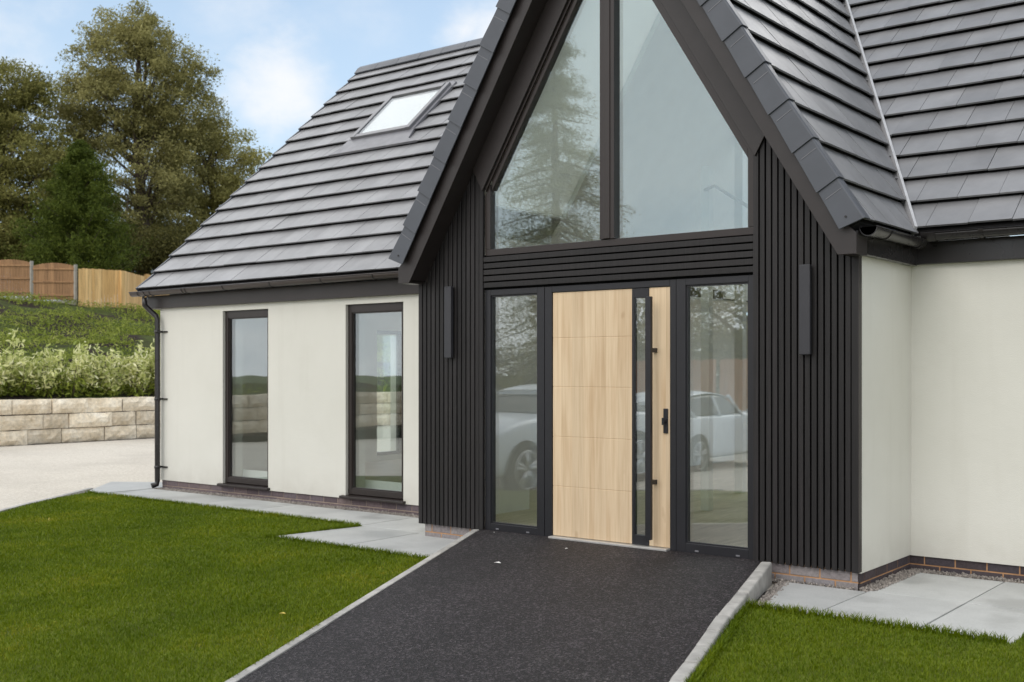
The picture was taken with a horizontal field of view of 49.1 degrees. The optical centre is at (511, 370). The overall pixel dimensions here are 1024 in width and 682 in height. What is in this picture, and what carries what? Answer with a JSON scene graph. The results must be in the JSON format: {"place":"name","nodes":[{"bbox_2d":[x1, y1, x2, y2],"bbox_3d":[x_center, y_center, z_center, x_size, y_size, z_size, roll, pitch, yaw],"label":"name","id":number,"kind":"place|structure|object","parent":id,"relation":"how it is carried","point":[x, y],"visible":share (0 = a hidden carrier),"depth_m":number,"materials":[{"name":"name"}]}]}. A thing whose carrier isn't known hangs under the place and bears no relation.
{"place":"outdoors","nodes":[
{"label":"outdoors","id":0,"kind":"place"},
{"bbox_2d":[0,299,389,399],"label":"bank","id":1,"kind":"structure","parent":0,"point":[147,341],"depth_m":37.09,"materials":[{"name":"green plant"}]},
{"bbox_2d":[0,343,12,394],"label":"shrub","id":2,"kind":"object","parent":1,"relation":"on","point":[3,367],"visible":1,"depth_m":23.23,"materials":[{"name":"green plant"}]},
{"bbox_2d":[0,348,21,396],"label":"shrub","id":3,"kind":"object","parent":1,"relation":"on","point":[11,382],"visible":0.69,"depth_m":23.57,"materials":[{"name":"green plant"}]},
{"bbox_2d":[0,327,41,396],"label":"shrub","id":4,"kind":"object","parent":1,"relation":"on","point":[21,387],"visible":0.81,"depth_m":23.76,"materials":[{"name":"green plant"}]},
{"bbox_2d":[0,259,76,304],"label":"fence","id":5,"kind":"object","parent":1,"relation":"on","point":[48,279],"visible":0.74,"depth_m":47.51,"materials":[{"name":"wood"}]},
{"bbox_2d":[17,344,66,396],"bbox_3d":[-10.173,0.025,24.256,0.915,1.244,0.962,0,0,4],"label":"shrub","id":6,"kind":"object","parent":1,"relation":"on","point":[47,389],"visible":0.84,"depth_m":24.11,"materials":[{"name":"green plant"}]},
{"bbox_2d":[0,56,88,271],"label":"oak tree","id":7,"kind":"object","parent":1,"relation":"on","point":[29,168],"visible":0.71,"depth_m":56.81,"materials":[{"name":"green plant"}]},
{"bbox_2d":[47,341,93,396],"bbox_3d":[-9.749,-0.015,24.651,1.089,1.300,1.116,0,0,38],"label":"shrub","id":8,"kind":"object","parent":1,"relation":"on","point":[73,386],"visible":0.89,"depth_m":24.52,"materials":[{"name":"green plant"}]},
{"bbox_2d":[2,138,151,304],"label":"conifer tree","id":9,"kind":"object","parent":1,"relation":"on","point":[74,202],"visible":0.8,"depth_m":51.12,"materials":[{"name":"green plant"}]},
{"bbox_2d":[70,341,114,396],"bbox_3d":[-9.397,-0.013,25.108,0.768,1.308,1.062,0,0,38],"label":"shrub","id":10,"kind":"object","parent":1,"relation":"on","point":[94,377],"visible":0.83,"depth_m":25.03,"materials":[{"name":"green plant"}]},
{"bbox_2d":[2,198,194,275],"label":"undergrowth tree","id":11,"kind":"object","parent":1,"relation":"on","point":[162,245],"visible":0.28,"depth_m":58.78,"materials":[{"name":"green plant"}]},
{"bbox_2d":[90,348,130,396],"bbox_3d":[-9.138,0.064,25.503,0.862,1.188,0.995,0,0,7],"label":"shrub","id":12,"kind":"object","parent":1,"relation":"on","point":[116,386],"visible":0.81,"depth_m":25.36,"materials":[{"name":"green plant"}]},
{"bbox_2d":[78,268,169,310],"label":"fence","id":13,"kind":"object","parent":1,"relation":"on","point":[99,286],"visible":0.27,"depth_m":48.19,"materials":[{"name":"brown wood"}]},
{"bbox_2d":[110,340,152,395],"bbox_3d":[-8.735,-0.028,25.923,0.930,1.359,0.903,0,0,38],"label":"shrub","id":14,"kind":"object","parent":1,"relation":"on","point":[136,378],"visible":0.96,"depth_m":25.78,"materials":[{"name":"green plant"}]},
{"bbox_2d":[32,0,231,275],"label":"birch tree","id":15,"kind":"object","parent":1,"relation":"on","point":[145,120],"visible":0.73,"depth_m":61.07,"materials":[{"name":"green plant"}]},
{"bbox_2d":[142,339,154,395],"bbox_3d":[-8.434,-0.088,26.472,0.981,1.420,0.990,0,0,38],"label":"shrub","id":16,"kind":"object","parent":1,"relation":"on","point":[151,384],"visible":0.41,"depth_m":26.35,"materials":[{"name":"green plant"}]},
{"bbox_2d":[0,290,389,398],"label":"undergrowth","id":17,"kind":"object","parent":1,"relation":"on","point":[95,335],"visible":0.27,"depth_m":37.67,"materials":[{"name":"green plant"}]},
{"bbox_2d":[124,117,272,238],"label":"ash tree","id":18,"kind":"object","parent":1,"relation":"on","point":[223,184],"visible":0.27,"depth_m":65.12,"materials":[{"name":"green plant"}]},
{"bbox_2d":[0,425,774,602],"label":"gravel yard","id":19,"kind":"structure","parent":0,"point":[30,473],"depth_m":17.95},
{"bbox_2d":[0,488,92,511],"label":"kerb","id":20,"kind":"structure","parent":19,"relation":"on","point":[68,494],"depth_m":13.19,"materials":[{"name":"concrete"}]},
{"bbox_2d":[0,392,389,446],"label":"retaining wall","id":21,"kind":"structure","parent":19,"relation":"on","point":[41,421],"depth_m":24.05,"materials":[{"name":"sandstone"},{"name":"mortar"}]},
{"bbox_2d":[225,529,478,681],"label":"kerb","id":22,"kind":"structure","parent":19,"relation":"on","point":[282,650],"depth_m":6.97,"materials":[{"name":"concrete"}]},
{"bbox_2d":[129,0,1023,590],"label":"house","id":23,"kind":"structure","parent":19,"relation":"on","point":[611,222],"depth_m":9.57,"materials":[{"name":"slate grey concrete tile"},{"name":"cream render"},{"name":"plain glass"}]},
{"bbox_2d":[217,309,269,490],"bbox_3d":[-3.178,0.335,13.426,0.942,2.123,0.150,0,0,38],"label":"window","id":24,"kind":"structure","parent":23,"relation":"in","point":[231,481],"depth_m":13.65,"materials":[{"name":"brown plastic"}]},
{"bbox_2d":[339,302,405,503],"bbox_3d":[-1.477,0.335,12.093,0.967,2.123,0.150,0,0,38],"label":"window","id":25,"kind":"structure","parent":23,"relation":"in","point":[367,494],"depth_m":12.33,"materials":[{"name":"brown plastic"}]},
{"bbox_2d":[377,330,400,455],"bbox_3d":[-1.948,0.340,17.404,0.070,1.920,0.598,0,0,38],"label":"window","id":26,"kind":"structure","parent":23,"relation":"in","point":[398,333],"depth_m":17.59,"materials":[{"name":"white plastic"}]},
{"bbox_2d":[444,286,452,357],"bbox_3d":[-0.556,-0.430,9.929,0.080,0.636,0.047,0,0,38],"label":"wall light","id":27,"kind":"object","parent":23,"relation":"attached to","point":[448,321],"visible":1,"depth_m":9.90,"materials":[{"name":"black metal"}]},
{"bbox_2d":[485,287,544,535],"bbox_3d":[0.038,0.339,9.569,0.638,2.078,0.081,0,0,38],"label":"window","id":28,"kind":"structure","parent":23,"relation":"in","point":[490,295],"depth_m":9.66,"materials":[{"name":"black metal"}]},
{"bbox_2d":[545,279,675,550],"bbox_3d":[0.754,0.341,8.950,1.246,2.082,0.172,0,0,38],"label":"front door","id":29,"kind":"structure","parent":23,"relation":"in","point":[591,329],"depth_m":8.96,"materials":[{"name":"wood"}]},
{"bbox_2d":[485,0,752,255],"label":"gable window","id":30,"kind":"structure","parent":23,"relation":"in","point":[609,9],"depth_m":8.95,"materials":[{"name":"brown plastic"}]},
{"bbox_2d":[676,275,752,559],"bbox_3d":[1.530,0.339,8.400,0.646,2.078,0.081,0,0,38],"label":"window","id":31,"kind":"structure","parent":23,"relation":"in","point":[683,543],"depth_m":8.53,"materials":[{"name":"black metal"}]},
{"bbox_2d":[799,264,810,354],"bbox_3d":[2.062,-0.430,7.878,0.080,0.636,0.047,0,0,38],"label":"wall light","id":32,"kind":"object","parent":23,"relation":"attached to","point":[804,309],"visible":1,"depth_m":7.86,"materials":[{"name":"black metal"}]},
{"bbox_2d":[154,487,1023,606],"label":"gravel","id":33,"kind":"structure","parent":19,"relation":"on","point":[892,578],"depth_m":8.19,"materials":[{"name":"grey gravel"}]},
{"bbox_2d":[669,562,771,681],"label":"kerb","id":34,"kind":"structure","parent":19,"relation":"on","point":[757,584],"depth_m":6.68,"materials":[{"name":"concrete"}]},
{"bbox_2d":[238,529,759,681],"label":"driveway","id":35,"kind":"structure","parent":0,"point":[532,608],"depth_m":6.81,"materials":[{"name":"black asphalt"}]},
{"bbox_2d":[0,0,1019,314],"label":"sky","id":36,"kind":"structure","parent":0,"point":[281,61],"materials":[{"name":"blue"}]},
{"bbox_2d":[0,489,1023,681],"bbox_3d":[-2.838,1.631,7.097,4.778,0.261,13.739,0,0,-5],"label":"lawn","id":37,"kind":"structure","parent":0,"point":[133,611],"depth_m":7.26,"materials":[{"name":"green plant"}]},
{"bbox_2d":[90,482,1023,643],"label":"paving","id":38,"kind":"structure","parent":0,"point":[979,605],"depth_m":7.68,"materials":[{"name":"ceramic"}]},
{"bbox_2d":[700,608,1023,681],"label":"lawn","id":39,"kind":"structure","parent":0,"point":[881,657],"depth_m":5.95,"materials":[{"name":"green plant"}]}
]}

